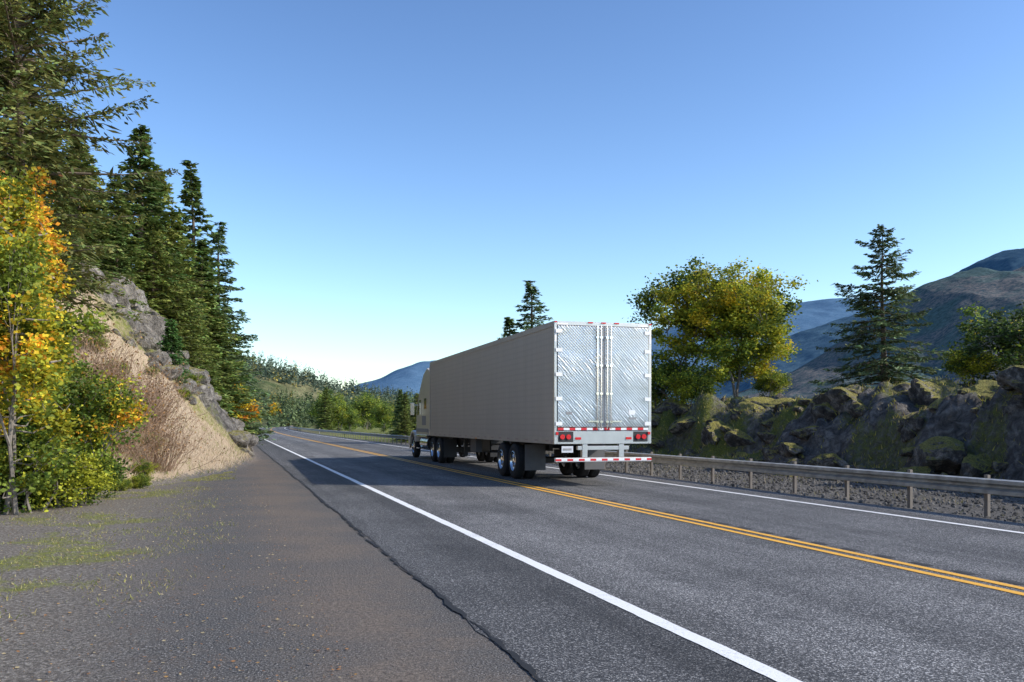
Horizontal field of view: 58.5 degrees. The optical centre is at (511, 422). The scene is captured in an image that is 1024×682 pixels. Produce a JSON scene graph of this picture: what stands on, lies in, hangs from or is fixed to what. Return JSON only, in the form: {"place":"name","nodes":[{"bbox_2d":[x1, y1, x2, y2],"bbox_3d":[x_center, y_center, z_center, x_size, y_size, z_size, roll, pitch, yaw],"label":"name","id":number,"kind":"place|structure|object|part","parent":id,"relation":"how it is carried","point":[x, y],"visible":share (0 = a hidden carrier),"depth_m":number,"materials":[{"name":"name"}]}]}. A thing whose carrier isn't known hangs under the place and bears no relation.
{"place":"outdoors","nodes":[
{"label":"outdoors","id":0,"kind":"place"},
{"bbox_2d":[145,366,159,375],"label":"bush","id":1,"kind":"object","parent":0,"point":[151,367],"visible":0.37,"depth_m":33.41,"materials":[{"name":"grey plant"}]},
{"bbox_2d":[243,364,356,404],"bbox_3d":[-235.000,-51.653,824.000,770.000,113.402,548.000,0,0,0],"label":"hill","id":2,"kind":"structure","parent":0,"point":[270,384],"depth_m":785.05,"materials":[{"name":"green plant"}]},
{"bbox_2d":[237,348,692,404],"bbox_3d":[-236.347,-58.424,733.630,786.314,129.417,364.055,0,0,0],"label":"distant forest","id":3,"kind":"object","parent":2,"relation":"on","point":[291,373],"visible":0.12,"depth_m":821.64,"materials":[{"name":"green plant"}]},
{"bbox_2d":[253,403,388,426],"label":"hill","id":4,"kind":"structure","parent":0,"point":[263,422],"depth_m":412.48,"materials":[{"name":"green plant"}]},
{"bbox_2d":[243,385,688,428],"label":"distant forest","id":5,"kind":"object","parent":4,"relation":"on","point":[288,405],"visible":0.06,"depth_m":424.87,"materials":[{"name":"green plant"}]},
{"bbox_2d":[0,275,1023,681],"bbox_3d":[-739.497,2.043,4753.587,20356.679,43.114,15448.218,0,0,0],"label":"ground","id":6,"kind":"structure","parent":0,"point":[382,617],"depth_m":10.05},
{"bbox_2d":[0,57,22,166],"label":"pine tree","id":7,"kind":"object","parent":6,"relation":"on","point":[1,81],"visible":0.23,"depth_m":28.75,"materials":[{"name":"green plant"}]},
{"bbox_2d":[0,397,68,508],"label":"bush","id":8,"kind":"object","parent":6,"relation":"on","point":[21,422],"visible":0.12,"depth_m":16.91,"materials":[{"name":"green plant"}]},
{"bbox_2d":[0,174,81,426],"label":"maple tree","id":9,"kind":"object","parent":6,"relation":"on","point":[61,287],"visible":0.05,"depth_m":18.68,"materials":[{"name":"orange plant"}]},
{"bbox_2d":[0,426,93,512],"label":"bush","id":10,"kind":"object","parent":6,"relation":"on","point":[65,451],"visible":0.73,"depth_m":16.36,"materials":[{"name":"green plant"}]},
{"bbox_2d":[0,2,102,269],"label":"pine tree","id":11,"kind":"object","parent":6,"relation":"on","point":[83,159],"visible":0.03,"depth_m":32.75,"materials":[{"name":"green plant"}]},
{"bbox_2d":[0,163,107,514],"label":"maple tree","id":12,"kind":"object","parent":6,"relation":"on","point":[25,310],"visible":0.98,"depth_m":15.66,"materials":[{"name":"yellow plant"}]},
{"bbox_2d":[21,330,92,405],"bbox_3d":[-11.867,-1.407,21.993,3.335,3.358,3.138,0,0,41],"label":"maple tree","id":13,"kind":"object","parent":6,"relation":"on","point":[78,365],"visible":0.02,"depth_m":22.25,"materials":[{"name":"plant"}]},
{"bbox_2d":[53,193,88,289],"bbox_3d":[-18.121,-7.235,37.102,2.790,4.408,2.456,0,0,26],"label":"fir tree","id":14,"kind":"object","parent":6,"relation":"on","point":[67,207],"visible":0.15,"depth_m":36.99,"materials":[{"name":"green plant"}]},
{"bbox_2d":[22,436,129,507],"bbox_3d":[-8.617,0.979,17.375,2.313,1.450,1.884,0,0,-1],"label":"bush","id":15,"kind":"object","parent":6,"relation":"on","point":[79,489],"visible":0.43,"depth_m":17.30,"materials":[{"name":"green plant"}]},
{"bbox_2d":[26,406,127,453],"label":"bush","id":16,"kind":"object","parent":6,"relation":"on","point":[101,434],"depth_m":20.32,"materials":[{"name":"green plant"}]},
{"bbox_2d":[5,406,153,504],"bbox_3d":[-9.168,0.675,18.491,2.753,2.119,3.381,0,0,30],"label":"bush","id":17,"kind":"object","parent":6,"relation":"on","point":[116,443],"visible":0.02,"depth_m":18.82,"materials":[{"name":"green plant"}]},
{"bbox_2d":[21,362,159,504],"bbox_3d":[-8.608,0.236,18.216,2.930,2.951,2.757,0,0,-25],"label":"bush","id":18,"kind":"object","parent":6,"relation":"on","point":[90,399],"visible":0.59,"depth_m":17.80,"materials":[{"name":"green plant"}]},
{"bbox_2d":[0,0,181,346],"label":"pine tree","id":19,"kind":"object","parent":6,"relation":"on","point":[25,144],"visible":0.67,"depth_m":29.97,"materials":[{"name":"green plant"}]},
{"bbox_2d":[82,334,110,351],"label":"bush","id":20,"kind":"object","parent":6,"relation":"on","point":[100,341],"visible":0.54,"depth_m":32.38,"materials":[{"name":"green plant"}]},
{"bbox_2d":[63,154,131,264],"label":"fir tree","id":21,"kind":"object","parent":6,"relation":"on","point":[87,175],"depth_m":57.90,"materials":[{"name":"green plant"}]},
{"bbox_2d":[48,133,150,313],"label":"fir tree","id":22,"kind":"object","parent":6,"relation":"on","point":[94,210],"visible":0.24,"depth_m":40.01,"materials":[{"name":"green plant"}]},
{"bbox_2d":[77,456,131,498],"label":"bush","id":23,"kind":"object","parent":6,"relation":"on","point":[113,485],"visible":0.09,"depth_m":19.44,"materials":[{"name":"green plant"}]},
{"bbox_2d":[84,192,143,288],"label":"fir tree","id":24,"kind":"object","parent":6,"relation":"on","point":[106,212],"visible":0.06,"depth_m":48.81,"materials":[{"name":"green plant"}]},
{"bbox_2d":[98,358,130,377],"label":"bush","id":25,"kind":"object","parent":6,"relation":"on","point":[119,366],"visible":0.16,"depth_m":30.92,"materials":[{"name":"green plant"}]},
{"bbox_2d":[66,321,167,390],"bbox_3d":[-13.047,-2.001,27.630,5.547,2.507,5.187,0,0,35],"label":"twiggy bush","id":26,"kind":"object","parent":6,"relation":"on","point":[94,353],"visible":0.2,"depth_m":27.52,"materials":[{"name":"brown plant"}]},
{"bbox_2d":[0,468,236,640],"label":"green grass","id":27,"kind":"structure","parent":6,"relation":"on","point":[212,475],"depth_m":12.80,"materials":[{"name":"green plant"}]},
{"bbox_2d":[99,220,147,295],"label":"fir tree","id":28,"kind":"object","parent":6,"relation":"on","point":[124,263],"visible":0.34,"depth_m":46.96,"materials":[{"name":"green plant"}]},
{"bbox_2d":[114,479,133,490],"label":"bush","id":29,"kind":"object","parent":6,"relation":"on","point":[125,484],"visible":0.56,"depth_m":21.46,"materials":[{"name":"green plant"}]},
{"bbox_2d":[67,339,190,420],"bbox_3d":[-11.900,-1.167,26.020,5.187,2.507,5.547,0,0,-9],"label":"twiggy bush","id":30,"kind":"object","parent":6,"relation":"on","point":[116,372],"visible":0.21,"depth_m":26.05,"materials":[{"name":"brown plant"}]},
{"bbox_2d":[97,173,164,312],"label":"fir tree","id":31,"kind":"object","parent":6,"relation":"on","point":[115,208],"visible":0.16,"depth_m":50.08,"materials":[{"name":"green plant"}]},
{"bbox_2d":[67,362,202,447],"bbox_3d":[-10.501,-0.459,23.846,4.715,2.279,5.043,0,0,42],"label":"twiggy bush","id":32,"kind":"object","parent":6,"relation":"on","point":[150,402],"visible":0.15,"depth_m":24.17,"materials":[{"name":"brown plant"}]},
{"bbox_2d":[17,290,255,504],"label":"dry grass","id":33,"kind":"structure","parent":6,"relation":"on","point":[214,449],"depth_m":32.55,"materials":[{"name":"beige plant"}]},
{"bbox_2d":[126,472,153,488],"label":"bush","id":34,"kind":"object","parent":6,"relation":"on","point":[140,481],"visible":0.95,"depth_m":22.30,"materials":[{"name":"green plant"}]},
{"bbox_2d":[104,420,176,475],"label":"twiggy bush","id":35,"kind":"object","parent":6,"relation":"on","point":[128,452],"visible":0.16,"depth_m":22.48,"materials":[{"name":"brown plant"}]},
{"bbox_2d":[127,459,159,475],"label":"bush","id":36,"kind":"object","parent":6,"relation":"on","point":[144,468],"visible":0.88,"depth_m":23.66,"materials":[{"name":"green plant"}]},
{"bbox_2d":[83,354,209,423],"bbox_3d":[-11.824,-1.057,28.949,4.715,2.279,5.043,0,0,1],"label":"twiggy bush","id":37,"kind":"object","parent":6,"relation":"on","point":[153,376],"visible":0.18,"depth_m":29.01,"materials":[{"name":"brown plant"}]},
{"bbox_2d":[137,434,168,448],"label":"bush","id":38,"kind":"object","parent":6,"relation":"on","point":[148,440],"visible":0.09,"depth_m":26.64,"materials":[{"name":"brown plant"}]},
{"bbox_2d":[102,124,207,341],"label":"fir tree","id":39,"kind":"object","parent":6,"relation":"on","point":[151,210],"visible":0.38,"depth_m":55.84,"materials":[{"name":"green plant"}]},
{"bbox_2d":[56,262,258,456],"bbox_3d":[-16.062,-2.782,45.903,10.188,9.321,23.422,0,0,0],"label":"rock face","id":40,"kind":"object","parent":6,"relation":"on","point":[151,327],"visible":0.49,"depth_m":38.91},
{"bbox_2d":[156,319,190,383],"bbox_3d":[-13.353,-2.696,36.130,1.450,2.859,1.820,0,0,10],"label":"fir tree","id":41,"kind":"object","parent":40,"relation":"on","point":[169,345],"visible":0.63,"depth_m":35.89,"materials":[{"name":"green plant"}]},
{"bbox_2d":[181,372,206,384],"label":"bush","id":42,"kind":"object","parent":40,"relation":"on","point":[194,378],"visible":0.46,"depth_m":38.58,"materials":[{"name":"green plant"}]},
{"bbox_2d":[133,231,202,359],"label":"fir tree","id":43,"kind":"object","parent":6,"relation":"on","point":[153,272],"visible":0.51,"depth_m":51.85,"materials":[{"name":"green plant"}]},
{"bbox_2d":[133,380,214,435],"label":"twiggy bush","id":44,"kind":"object","parent":6,"relation":"on","point":[164,412],"visible":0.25,"depth_m":28.04,"materials":[{"name":"brown plant"}]},
{"bbox_2d":[128,168,222,357],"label":"fir tree","id":45,"kind":"object","parent":6,"relation":"on","point":[169,242],"visible":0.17,"depth_m":60.13,"materials":[{"name":"green plant"}]},
{"bbox_2d":[117,410,234,471],"bbox_3d":[-10.035,0.458,25.243,3.772,1.823,4.034,0,0,-38],"label":"twiggy bush","id":46,"kind":"object","parent":6,"relation":"on","point":[155,458],"visible":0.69,"depth_m":25.21,"materials":[{"name":"brown plant"}]},
{"bbox_2d":[0,485,355,681],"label":"leaf litter","id":47,"kind":"object","parent":6,"relation":"on","point":[177,603],"visible":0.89,"depth_m":8.04,"materials":[{"name":"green plant"}]},
{"bbox_2d":[178,387,191,399],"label":"bush","id":48,"kind":"object","parent":6,"relation":"on","point":[184,391],"visible":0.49,"depth_m":34.94,"materials":[{"name":"green plant"}]},
{"bbox_2d":[148,245,225,387],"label":"fir tree","id":49,"kind":"object","parent":6,"relation":"on","point":[178,266],"visible":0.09,"depth_m":57.11,"materials":[{"name":"green plant"}]},
{"bbox_2d":[161,286,219,368],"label":"fir tree","id":50,"kind":"object","parent":6,"relation":"on","point":[182,317],"visible":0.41,"depth_m":53.37,"materials":[{"name":"green plant"}]},
{"bbox_2d":[168,238,221,381],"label":"fir tree","id":51,"kind":"object","parent":6,"relation":"on","point":[206,314],"visible":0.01,"depth_m":62.60,"materials":[{"name":"green plant"}]},
{"bbox_2d":[162,214,233,399],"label":"fir tree","id":52,"kind":"object","parent":6,"relation":"on","point":[182,235],"visible":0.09,"depth_m":62.16,"materials":[{"name":"green plant"}]},
{"bbox_2d":[176,160,239,390],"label":"fir tree","id":53,"kind":"object","parent":6,"relation":"on","point":[190,193],"visible":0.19,"depth_m":68.19,"materials":[{"name":"green plant"}]},
{"bbox_2d":[187,313,237,411],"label":"fir tree","id":54,"kind":"object","parent":6,"relation":"on","point":[215,372],"visible":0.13,"depth_m":59.16,"materials":[{"name":"green plant"}]},
{"bbox_2d":[190,240,257,425],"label":"fir tree","id":55,"kind":"object","parent":6,"relation":"on","point":[204,250],"visible":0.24,"depth_m":67.04,"materials":[{"name":"green plant"}]},
{"bbox_2d":[213,276,252,426],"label":"fir tree","id":56,"kind":"object","parent":6,"relation":"on","point":[231,348],"depth_m":76.57,"materials":[{"name":"green plant"}]},
{"bbox_2d":[198,294,271,444],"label":"fir tree","id":57,"kind":"object","parent":6,"relation":"on","point":[212,325],"visible":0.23,"depth_m":66.21,"materials":[{"name":"green plant"}]},
{"bbox_2d":[203,221,273,440],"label":"fir tree","id":58,"kind":"object","parent":6,"relation":"on","point":[222,248],"visible":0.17,"depth_m":72.03,"materials":[{"name":"green plant"}]},
{"bbox_2d":[227,383,260,425],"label":"poplar tree","id":59,"kind":"object","parent":6,"relation":"on","point":[248,409],"visible":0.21,"depth_m":71.40,"materials":[{"name":"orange plant"}]},
{"bbox_2d":[222,302,277,439],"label":"fir tree","id":60,"kind":"object","parent":6,"relation":"on","point":[246,369],"visible":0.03,"depth_m":85.17,"materials":[{"name":"green plant"}]},
{"bbox_2d":[266,403,281,415],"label":"poplar tree","id":61,"kind":"object","parent":6,"relation":"on","point":[272,411],"visible":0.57,"depth_m":429.48,"materials":[{"name":"yellow plant"}]},
{"bbox_2d":[306,389,346,430],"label":"alder tree","id":62,"kind":"object","parent":6,"relation":"on","point":[314,409],"visible":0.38,"depth_m":199.83,"materials":[{"name":"green plant"}]},
{"bbox_2d":[312,388,341,431],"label":"fir tree","id":63,"kind":"object","parent":6,"relation":"on","point":[324,417],"visible":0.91,"depth_m":185.43,"materials":[{"name":"green plant"}]},
{"bbox_2d":[326,399,356,430],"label":"alder tree","id":64,"kind":"object","parent":6,"relation":"on","point":[338,408],"visible":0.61,"depth_m":188.87,"materials":[{"name":"green plant"}]},
{"bbox_2d":[338,408,361,431],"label":"alder tree","id":65,"kind":"object","parent":6,"relation":"on","point":[351,419],"visible":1,"depth_m":169.01,"materials":[{"name":"green plant"}]},
{"bbox_2d":[347,391,385,428],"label":"alder tree","id":66,"kind":"object","parent":6,"relation":"on","point":[362,418],"visible":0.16,"depth_m":238.98,"materials":[{"name":"green plant"}]},
{"bbox_2d":[351,394,383,429],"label":"alder tree","id":67,"kind":"object","parent":6,"relation":"on","point":[367,405],"visible":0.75,"depth_m":213.79,"materials":[{"name":"green plant"}]},
{"bbox_2d":[364,401,394,431],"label":"alder tree","id":68,"kind":"object","parent":6,"relation":"on","point":[381,413],"visible":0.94,"depth_m":149.79,"materials":[{"name":"green plant"}]},
{"bbox_2d":[373,404,394,430],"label":"alder tree","id":69,"kind":"object","parent":6,"relation":"on","point":[385,422],"visible":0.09,"depth_m":179.62,"materials":[{"name":"green plant"}]},
{"bbox_2d":[385,399,401,433],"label":"fir tree","id":70,"kind":"object","parent":6,"relation":"on","point":[392,419],"visible":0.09,"depth_m":117.76,"materials":[{"name":"green plant"}]},
{"bbox_2d":[386,389,408,439],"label":"fir tree","id":71,"kind":"object","parent":6,"relation":"on","point":[400,395],"visible":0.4,"depth_m":103.91,"materials":[{"name":"green plant"}]},
{"bbox_2d":[389,392,414,440],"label":"fir tree","id":72,"kind":"object","parent":6,"relation":"on","point":[405,401],"visible":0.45,"depth_m":95.76,"materials":[{"name":"green plant"}]},
{"bbox_2d":[391,408,413,442],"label":"fir tree","id":73,"kind":"object","parent":6,"relation":"on","point":[402,422],"visible":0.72,"depth_m":87.75,"materials":[{"name":"green plant"}]},
{"bbox_2d":[402,393,418,435],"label":"fir tree","id":74,"kind":"object","parent":6,"relation":"on","point":[416,395],"visible":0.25,"depth_m":91.78,"materials":[{"name":"green plant"}]},
{"bbox_2d":[498,317,516,441],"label":"fir tree","id":75,"kind":"object","parent":6,"relation":"on","point":[508,321],"visible":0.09,"depth_m":71.66,"materials":[{"name":"green plant"}]},
{"bbox_2d":[509,280,552,333],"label":"fir tree","id":76,"kind":"object","parent":6,"relation":"on","point":[529,295],"visible":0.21,"depth_m":69.72,"materials":[{"name":"green plant"}]},
{"bbox_2d":[290,425,1023,516],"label":"guardrail","id":77,"kind":"object","parent":6,"relation":"on","point":[986,486],"visible":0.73,"depth_m":19.68,"materials":[{"name":"metal"}]},
{"bbox_2d":[622,254,742,403],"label":"oak tree","id":78,"kind":"object","parent":6,"relation":"on","point":[665,295],"visible":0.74,"depth_m":49.61,"materials":[{"name":"green plant"}]},
{"bbox_2d":[651,350,713,407],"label":"bush","id":79,"kind":"object","parent":6,"relation":"on","point":[659,394],"visible":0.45,"depth_m":50.10,"materials":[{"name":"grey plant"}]},
{"bbox_2d":[657,365,720,405],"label":"bush","id":80,"kind":"object","parent":6,"relation":"on","point":[693,384],"visible":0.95,"depth_m":48.01,"materials":[{"name":"green plant"}]},
{"bbox_2d":[659,256,817,396],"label":"oak tree","id":81,"kind":"object","parent":6,"relation":"on","point":[760,312],"visible":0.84,"depth_m":48.84,"materials":[{"name":"green plant"}]},
{"bbox_2d":[468,450,1023,521],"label":"gravel","id":82,"kind":"structure","parent":6,"relation":"on","point":[841,497],"depth_m":25.88,"materials":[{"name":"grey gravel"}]},
{"bbox_2d":[751,368,792,396],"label":"bush","id":83,"kind":"object","parent":6,"relation":"on","point":[780,380],"visible":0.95,"depth_m":49.70,"materials":[{"name":"green plant"}]},
{"bbox_2d":[612,365,1023,497],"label":"rock outcrop","id":84,"kind":"object","parent":6,"relation":"on","point":[941,455],"visible":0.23,"depth_m":33.04,"materials":[{"name":"grey stone"}]},
{"bbox_2d":[625,375,1021,495],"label":"moss grass","id":85,"kind":"structure","parent":6,"relation":"on","point":[925,407],"depth_m":37.41,"materials":[{"name":"green plant"}]},
{"bbox_2d":[808,224,958,393],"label":"fir tree","id":86,"kind":"object","parent":6,"relation":"on","point":[882,367],"visible":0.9,"depth_m":44.75,"materials":[{"name":"green plant"}]},
{"bbox_2d":[941,346,999,385],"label":"bush","id":87,"kind":"object","parent":6,"relation":"on","point":[975,365],"visible":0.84,"depth_m":36.65,"materials":[{"name":"green plant"}]},
{"bbox_2d":[941,300,1023,382],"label":"oak tree","id":88,"kind":"object","parent":6,"relation":"on","point":[1002,335],"visible":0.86,"depth_m":35.50,"materials":[{"name":"green plant"}]},
{"bbox_2d":[0,0,1023,389],"label":"sky","id":89,"kind":"structure","parent":0,"point":[388,179],"materials":[{"name":"blue"}]},
{"bbox_2d":[345,298,893,397],"bbox_3d":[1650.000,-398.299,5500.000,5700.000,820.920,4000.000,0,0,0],"label":"mountain","id":90,"kind":"structure","parent":0,"point":[815,313],"depth_m":4935.83,"materials":[{"name":"blue stone"}]},
{"bbox_2d":[257,427,1023,681],"bbox_3d":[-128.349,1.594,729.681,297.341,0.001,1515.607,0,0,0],"label":"road","id":91,"kind":"structure","parent":0,"point":[802,614],"depth_m":9.95,"materials":[{"name":"grey asphalt"}]},
{"bbox_2d":[256,445,544,681],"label":"road seam","id":92,"kind":"object","parent":91,"relation":"on","point":[514,655],"visible":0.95,"depth_m":7.83,"materials":[{"name":"black asphalt"}]},
{"bbox_2d":[408,321,651,478],"bbox_3d":[-0.714,-0.461,33.328,3.100,4.110,21.980,0,0,-16],"label":"semi truck","id":93,"kind":"object","parent":91,"relation":"on","point":[576,394],"visible":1,"depth_m":24.19,"materials":[{"name":"paint"}]},
{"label":"windows","id":94,"kind":"part","parent":93,"relation":"part of","materials":[{"name":"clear glass"}]},
{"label":"doors","id":95,"kind":"part","parent":93,"relation":"part of","materials":[{"name":"silver metal"}]},
{"bbox_2d":[264,439,801,681],"bbox_3d":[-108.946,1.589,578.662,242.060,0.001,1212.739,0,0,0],"label":"road edge line","id":96,"kind":"object","parent":91,"relation":"on","point":[752,664],"visible":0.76,"depth_m":7.92,"materials":[{"name":"white paint"}]},
{"bbox_2d":[271,427,1023,594],"bbox_3d":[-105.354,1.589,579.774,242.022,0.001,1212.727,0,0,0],"label":"road center line","id":97,"kind":"object","parent":91,"relation":"on","point":[955,579],"visible":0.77,"depth_m":11.95,"materials":[{"name":"yellow paint"}]},
{"bbox_2d":[285,427,1023,533],"bbox_3d":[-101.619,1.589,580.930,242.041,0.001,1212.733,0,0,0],"label":"road edge line","id":98,"kind":"object","parent":91,"relation":"on","point":[795,501],"visible":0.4,"depth_m":17.60,"materials":[{"name":"white paint"}]},
{"bbox_2d":[310,439,1023,584],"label":"rumble strip","id":99,"kind":"object","parent":91,"relation":"on","point":[1013,582],"visible":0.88,"depth_m":12.58,"materials":[{"name":"grey asphalt"}]},
{"bbox_2d":[659,248,1023,403],"bbox_3d":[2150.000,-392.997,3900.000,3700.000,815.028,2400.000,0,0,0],"label":"mountain","id":100,"kind":"structure","parent":0,"point":[811,339],"depth_m":3856.53,"materials":[{"name":"blue stone"}]},
{"bbox_2d":[689,266,1023,406],"bbox_3d":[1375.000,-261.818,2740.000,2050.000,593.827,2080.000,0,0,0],"label":"mountain","id":101,"kind":"structure","parent":0,"point":[944,299],"depth_m":2682.68,"materials":[{"name":"green plant"}]}
]}

